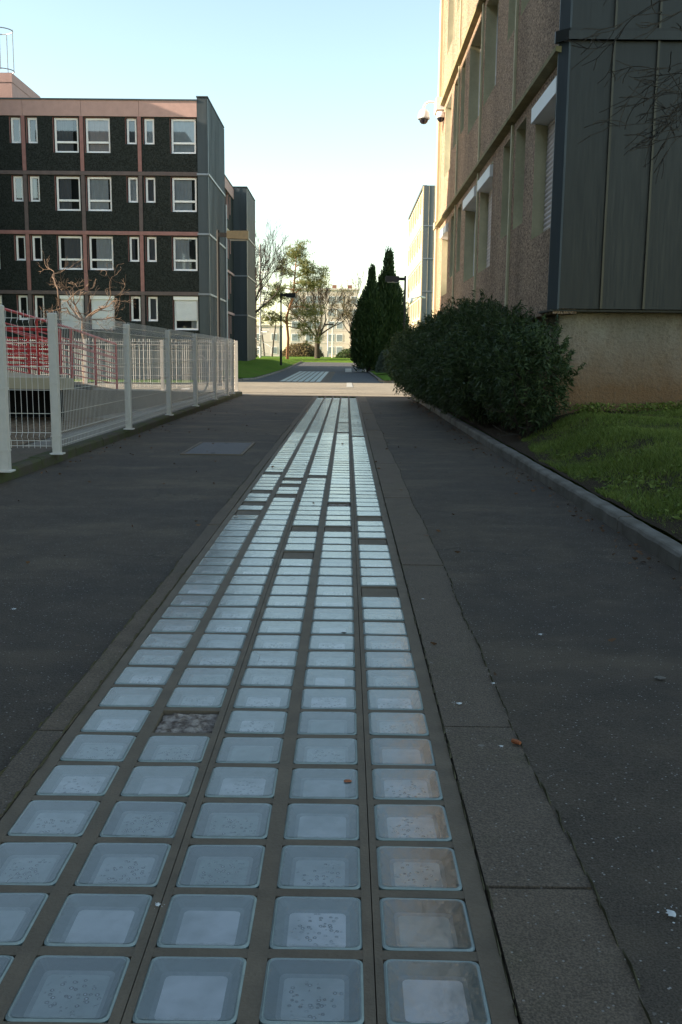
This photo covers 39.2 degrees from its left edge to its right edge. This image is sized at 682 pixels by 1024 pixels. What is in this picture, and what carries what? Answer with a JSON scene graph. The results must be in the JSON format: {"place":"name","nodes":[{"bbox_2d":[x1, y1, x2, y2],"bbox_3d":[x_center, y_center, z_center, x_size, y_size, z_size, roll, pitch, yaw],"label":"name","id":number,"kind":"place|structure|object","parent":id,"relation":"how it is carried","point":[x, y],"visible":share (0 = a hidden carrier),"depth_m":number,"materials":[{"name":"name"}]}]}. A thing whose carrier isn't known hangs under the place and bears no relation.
{"place":"outdoors","nodes":[
{"label":"outdoors","id":0,"kind":"place"},
{"bbox_2d":[22,389,239,445],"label":"yard floor","id":1,"kind":"structure","parent":0,"point":[47,442],"depth_m":11.83,"materials":[{"name":"concrete"}]},
{"bbox_2d":[11,446,51,463],"bbox_3d":[-4.770,-0.476,7.957,4.380,0.001,2.000,1,9,0],"label":"yard pad","id":2,"kind":"object","parent":1,"relation":"on","point":[20,453],"visible":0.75,"depth_m":8.44,"materials":[{"name":"concrete"}]},
{"bbox_2d":[5,310,51,447],"bbox_3d":[-3.746,-1.118,8.200,2.522,1.220,0.110,1,9,0],"label":"wire fence","id":3,"kind":"object","parent":2,"relation":"on","point":[25,366],"visible":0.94,"depth_m":8.19,"materials":[{"name":"white metal"}]},
{"bbox_2d":[9,417,117,446],"bbox_3d":[-5.968,-0.928,10.626,5.950,0.001,4.600,1,9,0],"label":"gravel bed","id":4,"kind":"object","parent":1,"relation":"on","point":[27,425],"visible":0.57,"depth_m":11.25,"materials":[{"name":"grey gravel"}]},
{"bbox_2d":[7,372,219,421],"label":"ramp","id":5,"kind":"structure","parent":1,"relation":"on","point":[36,384],"depth_m":13.05,"materials":[{"name":"concrete"}]},
{"bbox_2d":[6,330,48,373],"bbox_3d":[-7.004,-2.800,16.969,1.486,1.541,8.882,3,10,16],"label":"railing","id":6,"kind":"object","parent":5,"relation":"on","point":[29,358],"visible":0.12,"depth_m":19.91,"materials":[{"name":"red metal"}]},
{"bbox_2d":[5,327,62,373],"bbox_3d":[-6.432,-2.138,12.572,5.452,0.661,1.047,-3,10,-22],"label":"railing","id":7,"kind":"object","parent":5,"relation":"on","point":[29,329],"visible":0.71,"depth_m":13.70,"materials":[{"name":"red metal"}]},
{"bbox_2d":[4,308,117,388],"bbox_3d":[-5.746,-2.852,17.367,3.177,1.541,7.624,6,11,32],"label":"railing","id":8,"kind":"object","parent":5,"relation":"on","point":[37,336],"visible":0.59,"depth_m":18.16,"materials":[{"name":"red metal"}]},
{"bbox_2d":[6,338,237,390],"bbox_3d":[-5.589,-3.560,23.062,6.250,1.220,0.110,1,9,0],"label":"wire fence","id":9,"kind":"object","parent":1,"relation":"on","point":[235,363],"visible":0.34,"depth_m":23.04,"materials":[{"name":"white metal"}]},
{"bbox_2d":[74,378,206,382],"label":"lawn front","id":10,"kind":"structure","parent":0,"point":[141,380],"depth_m":38.86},
{"bbox_2d":[0,395,313,771],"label":"path","id":11,"kind":"structure","parent":0,"point":[120,582],"depth_m":5.09,"materials":[{"name":"grey asphalt"}]},
{"bbox_2d":[180,442,254,455],"bbox_3d":[-1.240,-0.640,9.813,0.600,0.040,1.300,1,9,0],"label":"manhole cover","id":12,"kind":"object","parent":11,"relation":"on","point":[223,448],"visible":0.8,"depth_m":9.72,"materials":[{"name":"metal"}]},
{"bbox_2d":[255,395,396,396],"bbox_3d":[-0.409,-2.756,22.726,4.120,0.001,0.300,1,9,0],"label":"road edge band","id":13,"kind":"object","parent":11,"relation":"on","point":[302,395],"visible":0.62,"depth_m":22.73,"materials":[{"name":"concrete"}]},
{"bbox_2d":[0,0,439,350],"label":"sky","id":14,"kind":"structure","parent":0,"point":[318,104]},
{"bbox_2d":[76,381,410,396],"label":"crossing road","id":15,"kind":"structure","parent":0,"point":[319,388],"depth_m":30.39,"materials":[{"name":"concrete"}]},
{"bbox_2d":[39,249,134,383],"bbox_3d":[-7.723,-6.002,29.509,4.260,4.336,2.405,4,10,19],"label":"pruned tree","id":16,"kind":"object","parent":15,"relation":"on","point":[91,313],"visible":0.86,"depth_m":29.33,"materials":[{"name":"brown plant"}]},
{"bbox_2d":[242,392,355,393],"bbox_3d":[0.144,-3.090,24.953,18.000,0.003,0.250,1,9,0],"label":"road edge band","id":17,"kind":"object","parent":15,"relation":"on","point":[331,393],"visible":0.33,"depth_m":24.98,"materials":[{"name":"concrete"}]},
{"bbox_2d":[252,381,362,382],"bbox_3d":[-1.049,-5.767,42.483,5.800,0.003,0.500,1,9,0],"label":"road edge band","id":18,"kind":"object","parent":15,"relation":"on","point":[342,382],"visible":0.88,"depth_m":42.51,"materials":[{"name":"concrete"}]},
{"bbox_2d":[222,357,299,377],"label":"lawn","id":19,"kind":"structure","parent":0,"point":[256,367],"depth_m":58.34,"materials":[{"name":"green plant"}]},
{"bbox_2d":[217,230,248,372],"bbox_3d":[-3.657,-6.857,32.341,1.091,5.150,0.320,1,9,0],"label":"street lamp","id":20,"kind":"object","parent":19,"relation":"on","point":[237,235],"visible":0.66,"depth_m":32.02,"materials":[{"name":"black metal"}]},
{"bbox_2d":[255,219,292,312],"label":"bare tree","id":21,"kind":"object","parent":19,"relation":"on","point":[265,259],"visible":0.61,"depth_m":74.32,"materials":[{"name":"brown plant"}]},
{"bbox_2d":[280,293,295,364],"bbox_3d":[-3.398,-11.639,60.943,0.991,4.550,0.320,1,9,0],"label":"street lamp","id":22,"kind":"object","parent":19,"relation":"on","point":[292,295],"visible":1,"depth_m":60.77,"materials":[{"name":"black metal"}]},
{"bbox_2d":[256,244,270,357],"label":"bare tree","id":23,"kind":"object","parent":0,"point":[259,326],"depth_m":88.28,"materials":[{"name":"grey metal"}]},
{"bbox_2d":[257,356,352,362],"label":"lawn","id":24,"kind":"structure","parent":0,"point":[324,359],"depth_m":94.06,"materials":[{"name":"green plant"}]},
{"bbox_2d":[255,267,256,352],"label":"building","id":25,"kind":"structure","parent":24,"relation":"on","point":[256,318],"depth_m":92.18,"materials":[{"name":"beige concrete"}]},
{"bbox_2d":[261,307,268,355],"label":"bare tree","id":26,"kind":"object","parent":24,"relation":"on","point":[262,336],"visible":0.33,"depth_m":123.04,"materials":[{"name":"brown plant"}]},
{"bbox_2d":[271,303,277,356],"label":"bare tree","id":27,"kind":"object","parent":24,"relation":"on","point":[273,338],"visible":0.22,"depth_m":118.11,"materials":[{"name":"brown plant"}]},
{"bbox_2d":[256,238,330,358],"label":"pine tree","id":28,"kind":"object","parent":24,"relation":"on","point":[306,269],"visible":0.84,"depth_m":92.57,"materials":[{"name":"green plant"}]},
{"bbox_2d":[282,342,323,356],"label":"bush","id":29,"kind":"object","parent":24,"relation":"on","point":[298,350],"visible":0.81,"depth_m":145.93,"materials":[{"name":"brown plant"}]},
{"bbox_2d":[270,266,365,357],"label":"bare tree","id":30,"kind":"object","parent":24,"relation":"on","point":[319,293],"visible":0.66,"depth_m":97.79,"materials":[{"name":"brown plant"}]},
{"bbox_2d":[327,296,328,356],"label":"lamp post","id":31,"kind":"object","parent":24,"relation":"on","point":[328,336],"visible":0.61,"depth_m":147.63,"materials":[{"name":"white metal"}]},
{"bbox_2d":[325,324,333,357],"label":"lamp post","id":32,"kind":"object","parent":24,"relation":"on","point":[332,338],"visible":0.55,"depth_m":106.21,"materials":[{"name":"white metal"}]},
{"bbox_2d":[326,282,357,340],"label":"bare tree","id":33,"kind":"object","parent":24,"relation":"on","point":[349,316],"visible":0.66,"depth_m":109.64,"materials":[{"name":"brown plant"}]},
{"bbox_2d":[335,348,350,357],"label":"bush","id":34,"kind":"object","parent":24,"relation":"on","point":[344,353],"visible":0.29,"depth_m":105.29,"materials":[{"name":"green plant"}]},
{"bbox_2d":[278,371,334,381],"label":"glass pavement","id":35,"kind":"structure","parent":0,"point":[308,376],"depth_m":48.63,"materials":[{"name":"glass"}]},
{"bbox_2d":[245,362,383,382],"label":"road","id":36,"kind":"structure","parent":0,"point":[341,374],"depth_m":58.34,"materials":[{"name":"grey asphalt"}]},
{"bbox_2d":[0,396,649,1023],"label":"glass block pavement","id":37,"kind":"structure","parent":0,"point":[244,714],"depth_m":2.03,"materials":[{"name":"glass"}]},
{"bbox_2d":[0,421,651,1023],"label":"moss","id":38,"kind":"object","parent":37,"relation":"on","point":[444,737],"visible":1,"depth_m":2.29,"materials":[{"name":"green plant"}]},
{"bbox_2d":[511,739,520,744],"bbox_3d":[0.433,0.567,2.363,0.014,0.012,0.024,-8,13,-42],"label":"cigarette end","id":39,"kind":"object","parent":37,"relation":"on","point":[516,741],"visible":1,"depth_m":2.36,"materials":[{"name":"orange paper"}]},
{"bbox_2d":[370,371,392,380],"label":"lawn","id":40,"kind":"structure","parent":0,"point":[384,376],"depth_m":49.52,"materials":[{"name":"green plant"}]},
{"bbox_2d":[375,349,391,372],"bbox_3d":[2.691,-8.150,51.344,1.749,1.420,1.761,1,9,0],"label":"bush","id":41,"kind":"object","parent":40,"relation":"on","point":[379,365],"visible":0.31,"depth_m":50.97,"materials":[{"name":"green plant"}]},
{"bbox_2d":[385,276,405,327],"bbox_3d":[2.614,-8.961,46.144,1.021,4.750,0.320,1,9,0],"label":"street lamp","id":42,"kind":"object","parent":40,"relation":"on","point":[392,279],"visible":0.55,"depth_m":45.75,"materials":[{"name":"black metal"}]},
{"bbox_2d":[234,368,681,544],"bbox_3d":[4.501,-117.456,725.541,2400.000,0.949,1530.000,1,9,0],"label":"ground","id":43,"kind":"structure","parent":0,"point":[645,522],"depth_m":8.27,"materials":[{"name":"grey concrete"}]},
{"bbox_2d":[0,391,241,483],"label":"kerb","id":44,"kind":"structure","parent":43,"relation":"on","point":[34,463],"depth_m":9.68,"materials":[{"name":"grey concrete"}]},
{"bbox_2d":[0,305,15,472],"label":"gate post","id":45,"kind":"object","parent":44,"relation":"on","point":[5,456],"visible":1,"depth_m":6.94,"materials":[{"name":"white metal"}]},
{"bbox_2d":[47,311,234,454],"bbox_3d":[-2.453,-2.186,14.832,0.125,1.220,13.560,1,9,0],"label":"wire fence","id":46,"kind":"object","parent":44,"relation":"on","point":[124,397],"visible":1,"depth_m":11.05,"materials":[{"name":"white metal"}]},
{"bbox_2d":[0,27,255,380],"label":"apartment building","id":47,"kind":"structure","parent":43,"relation":"on","point":[149,195],"depth_m":41.70,"materials":[{"name":"black brick"}]},
{"bbox_2d":[11,118,20,142],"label":"window","id":48,"kind":"structure","parent":47,"relation":"in","point":[12,126],"depth_m":41.09,"materials":[{"name":"white plastic"}]},
{"bbox_2d":[13,176,22,200],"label":"window","id":49,"kind":"structure","parent":47,"relation":"in","point":[14,177],"depth_m":41.45,"materials":[{"name":"white plastic"}]},
{"bbox_2d":[16,236,25,260],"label":"window","id":50,"kind":"structure","parent":47,"relation":"in","point":[17,244],"depth_m":41.88,"materials":[{"name":"white plastic"}]},
{"bbox_2d":[18,295,27,319],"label":"window","id":51,"kind":"structure","parent":47,"relation":"in","point":[20,296],"depth_m":42.27,"materials":[{"name":"white plastic"}]},
{"bbox_2d":[28,118,37,142],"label":"window","id":52,"kind":"structure","parent":47,"relation":"in","point":[29,133],"depth_m":41.09,"materials":[{"name":"white plastic"}]},
{"bbox_2d":[30,176,39,201],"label":"window","id":53,"kind":"structure","parent":47,"relation":"in","point":[32,178],"depth_m":41.50,"materials":[{"name":"white plastic"}]},
{"bbox_2d":[32,236,41,260],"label":"window","id":54,"kind":"structure","parent":47,"relation":"in","point":[33,237],"depth_m":41.87,"materials":[{"name":"white plastic"}]},
{"bbox_2d":[35,296,44,318],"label":"window","id":55,"kind":"structure","parent":47,"relation":"in","point":[36,309],"depth_m":42.27,"materials":[{"name":"white plastic"}]},
{"bbox_2d":[54,118,78,152],"bbox_3d":[-11.779,-16.164,41.142,1.060,1.460,0.166,1,9,0],"label":"window","id":56,"kind":"structure","parent":47,"relation":"in","point":[64,142],"depth_m":41.17,"materials":[{"name":"grey glass"}]},
{"bbox_2d":[56,177,80,210],"bbox_3d":[-11.804,-13.785,41.529,1.060,1.460,0.166,1,9,0],"label":"window","id":57,"kind":"structure","parent":47,"relation":"in","point":[64,192],"depth_m":41.55,"materials":[{"name":"grey glass"}]},
{"bbox_2d":[58,236,82,269],"bbox_3d":[-11.830,-11.328,41.930,1.060,1.460,0.166,1,9,0],"label":"window","id":58,"kind":"structure","parent":47,"relation":"in","point":[73,244],"depth_m":41.96,"materials":[{"name":"grey glass"}]},
{"bbox_2d":[59,295,83,328],"bbox_3d":[-11.866,-8.827,42.284,1.060,1.450,0.140,1,9,0],"label":"window","id":59,"kind":"structure","parent":47,"relation":"in","point":[80,307],"depth_m":42.24,"materials":[{"name":"white plastic"}]},
{"bbox_2d":[86,118,109,152],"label":"window","id":60,"kind":"structure","parent":47,"relation":"in","point":[97,129],"depth_m":41.17,"materials":[{"name":"grey glass"}]},
{"bbox_2d":[87,177,111,210],"bbox_3d":[-10.449,-13.788,41.544,1.050,1.430,0.119,1,9,0],"label":"window","id":61,"kind":"structure","parent":47,"relation":"in","point":[98,197],"depth_m":41.55,"materials":[{"name":"grey glass"}]},
{"bbox_2d":[89,236,113,269],"bbox_3d":[-10.475,-11.331,41.944,1.050,1.430,0.119,1,9,0],"label":"window","id":62,"kind":"structure","parent":47,"relation":"in","point":[104,245],"depth_m":41.95,"materials":[{"name":"white plastic"}]},
{"bbox_2d":[90,296,114,328],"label":"window","id":63,"kind":"structure","parent":47,"relation":"in","point":[96,301],"depth_m":42.26,"materials":[{"name":"white plastic"}]},
{"bbox_2d":[127,119,136,143],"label":"window","id":64,"kind":"structure","parent":47,"relation":"in","point":[131,123],"depth_m":41.13,"materials":[{"name":"white plastic"}]},
{"bbox_2d":[128,177,137,202],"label":"window","id":65,"kind":"structure","parent":47,"relation":"in","point":[132,181],"depth_m":41.49,"materials":[{"name":"white plastic"}]},
{"bbox_2d":[130,237,138,261],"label":"window","id":66,"kind":"structure","parent":47,"relation":"in","point":[132,239],"depth_m":41.89,"materials":[{"name":"white plastic"}]},
{"bbox_2d":[131,297,140,320],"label":"window","id":67,"kind":"structure","parent":47,"relation":"in","point":[132,312],"depth_m":42.28,"materials":[{"name":"white plastic"}]},
{"bbox_2d":[144,119,153,143],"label":"window","id":68,"kind":"structure","parent":47,"relation":"in","point":[149,123],"depth_m":41.12,"materials":[{"name":"white plastic"}]},
{"bbox_2d":[146,178,155,202],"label":"window","id":69,"kind":"structure","parent":47,"relation":"in","point":[150,182],"depth_m":41.51,"materials":[{"name":"white plastic"}]},
{"bbox_2d":[147,237,156,261],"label":"window","id":70,"kind":"structure","parent":47,"relation":"in","point":[151,241],"depth_m":41.91,"materials":[{"name":"white plastic"}]},
{"bbox_2d":[148,297,157,320],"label":"window","id":71,"kind":"structure","parent":47,"relation":"in","point":[152,301],"depth_m":42.31,"materials":[{"name":"white plastic"}]},
{"bbox_2d":[171,119,195,153],"bbox_3d":[-6.750,-16.107,41.119,1.080,1.460,0.166,1,9,0],"label":"window","id":72,"kind":"structure","parent":47,"relation":"in","point":[183,131],"depth_m":41.15,"materials":[{"name":"grey glass"}]},
{"bbox_2d":[172,178,196,211],"bbox_3d":[-6.774,-13.747,41.528,1.060,1.430,0.119,1,9,0],"label":"window","id":73,"kind":"structure","parent":47,"relation":"in","point":[181,187],"depth_m":41.53,"materials":[{"name":"grey glass"}]},
{"bbox_2d":[173,237,197,270],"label":"window","id":74,"kind":"structure","parent":47,"relation":"in","point":[181,260],"depth_m":41.93,"materials":[{"name":"white plastic"}]},
{"bbox_2d":[173,296,197,329],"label":"window","id":75,"kind":"structure","parent":47,"relation":"in","point":[186,308],"depth_m":42.24,"materials":[{"name":"white plastic"}]},
{"bbox_2d":[210,361,301,381],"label":"kerb","id":76,"kind":"structure","parent":43,"relation":"on","point":[258,377],"depth_m":49.27,"materials":[{"name":"concrete"}]},
{"bbox_2d":[257,325,282,355],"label":"apartment building","id":77,"kind":"structure","parent":43,"relation":"on","point":[268,335],"depth_m":211.75,"materials":[{"name":"beige paint"}]},
{"bbox_2d":[271,347,276,353],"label":"window","id":78,"kind":"structure","parent":77,"relation":"in","point":[275,348],"depth_m":212.04,"materials":[{"name":"white glass"}]},
{"bbox_2d":[289,285,358,356],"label":"apartment building","id":79,"kind":"structure","parent":43,"relation":"on","point":[341,338],"depth_m":192.59,"materials":[{"name":"beige concrete"}]},
{"bbox_2d":[291,334,297,340],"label":"window","id":80,"kind":"structure","parent":79,"relation":"in","point":[293,338],"depth_m":192.85,"materials":[{"name":"grey glass"}]},
{"bbox_2d":[291,321,297,328],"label":"window","id":81,"kind":"structure","parent":79,"relation":"in","point":[294,322],"depth_m":192.43,"materials":[{"name":"grey glass"}]},
{"bbox_2d":[329,334,333,341],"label":"window","id":82,"kind":"structure","parent":79,"relation":"in","point":[330,335],"depth_m":192.80,"materials":[{"name":"white glass"}]},
{"bbox_2d":[336,347,341,353],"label":"window","id":83,"kind":"structure","parent":79,"relation":"in","point":[338,349],"depth_m":193.18,"materials":[{"name":"white glass"}]},
{"bbox_2d":[336,334,342,341],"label":"window","id":84,"kind":"structure","parent":79,"relation":"in","point":[339,337],"depth_m":192.80,"materials":[{"name":"grey glass"}]},
{"bbox_2d":[336,321,342,328],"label":"window","id":85,"kind":"structure","parent":79,"relation":"in","point":[340,326],"depth_m":192.43,"materials":[{"name":"white plastic"}]},
{"bbox_2d":[348,263,388,373],"bbox_3d":[1.748,-11.838,58.843,2.659,6.808,2.698,1,9,0],"label":"conifer tree","id":86,"kind":"object","parent":43,"relation":"on","point":[366,341],"visible":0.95,"depth_m":58.27,"materials":[{"name":"green plant"}]},
{"bbox_2d":[368,371,393,382],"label":"kerb","id":87,"kind":"structure","parent":43,"relation":"on","point":[376,377],"depth_m":45.48,"materials":[{"name":"concrete"}]},
{"bbox_2d":[371,245,409,367],"bbox_3d":[2.829,-12.481,59.533,3.252,8.033,3.238,1,9,0],"label":"conifer tree","id":88,"kind":"object","parent":43,"relation":"on","point":[392,299],"visible":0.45,"depth_m":58.78,"materials":[{"name":"green plant"}]},
{"bbox_2d":[407,185,435,327],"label":"apartment building","id":89,"kind":"structure","parent":43,"relation":"on","point":[421,218],"depth_m":78.33,"materials":[{"name":"beige metal"}]},
{"bbox_2d":[408,295,424,303],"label":"security camera","id":90,"kind":"object","parent":89,"relation":"attached to","point":[410,300],"visible":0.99,"depth_m":77.52,"materials":[{"name":"white plastic"}]},
{"bbox_2d":[411,395,681,572],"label":"kerb","id":91,"kind":"structure","parent":43,"relation":"on","point":[659,545],"depth_m":5.98,"materials":[{"name":"concrete"}]},
{"bbox_2d":[366,397,681,1023],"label":"path","id":92,"kind":"structure","parent":0,"point":[626,852],"depth_m":3.11,"materials":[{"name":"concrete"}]},
{"bbox_2d":[18,399,681,674],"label":"leaf litter","id":93,"kind":"object","parent":92,"relation":"on","point":[611,639],"visible":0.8,"depth_m":7.71,"materials":[{"name":"brown plant"}]},
{"bbox_2d":[657,904,675,922],"bbox_3d":[0.570,0.690,1.650,0.044,0.002,0.058,-4,10,-28],"label":"bird dropping","id":94,"kind":"object","parent":92,"relation":"on","point":[671,913],"visible":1,"depth_m":1.65,"materials":[{"name":"white"}]},
{"bbox_2d":[432,0,681,416],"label":"apartment building","id":95,"kind":"structure","parent":0,"point":[540,210],"depth_m":10.04,"materials":[{"name":"beige paint"}]},
{"bbox_2d":[418,97,443,123],"bbox_3d":[2.008,-8.991,21.556,0.574,0.570,0.634,1,9,0],"label":"security camera","id":96,"kind":"object","parent":95,"relation":"attached to","point":[423,116],"visible":1,"depth_m":21.32,"materials":[{"name":"white plastic"}]},
{"bbox_2d":[436,111,444,121],"bbox_3d":[2.211,-8.749,21.206,0.200,0.210,0.197,1,9,0],"label":"security camera","id":97,"kind":"object","parent":95,"relation":"attached to","point":[440,116],"visible":0.99,"depth_m":21.14,"materials":[{"name":"white plastic"}]},
{"bbox_2d":[440,406,681,540],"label":"lawn","id":98,"kind":"structure","parent":0,"point":[513,441],"depth_m":7.58,"materials":[{"name":"plant"}]},
{"bbox_2d":[382,289,585,438],"bbox_3d":[1.653,-2.501,15.373,1.474,1.849,12.622,0,9,-2],"label":"shrub","id":99,"kind":"object","parent":98,"relation":"on","point":[465,361],"visible":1,"depth_m":10.79,"materials":[{"name":"green plant"}]},
{"bbox_2d":[553,400,681,519],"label":"weeds","id":100,"kind":"object","parent":98,"relation":"on","point":[596,406],"visible":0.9,"depth_m":9.66,"materials":[{"name":"green plant"}]},
{"bbox_2d":[564,0,681,183],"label":"bare tree","id":101,"kind":"object","parent":98,"relation":"on","point":[662,108],"visible":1,"depth_m":6.04,"materials":[{"name":"brown plant"}]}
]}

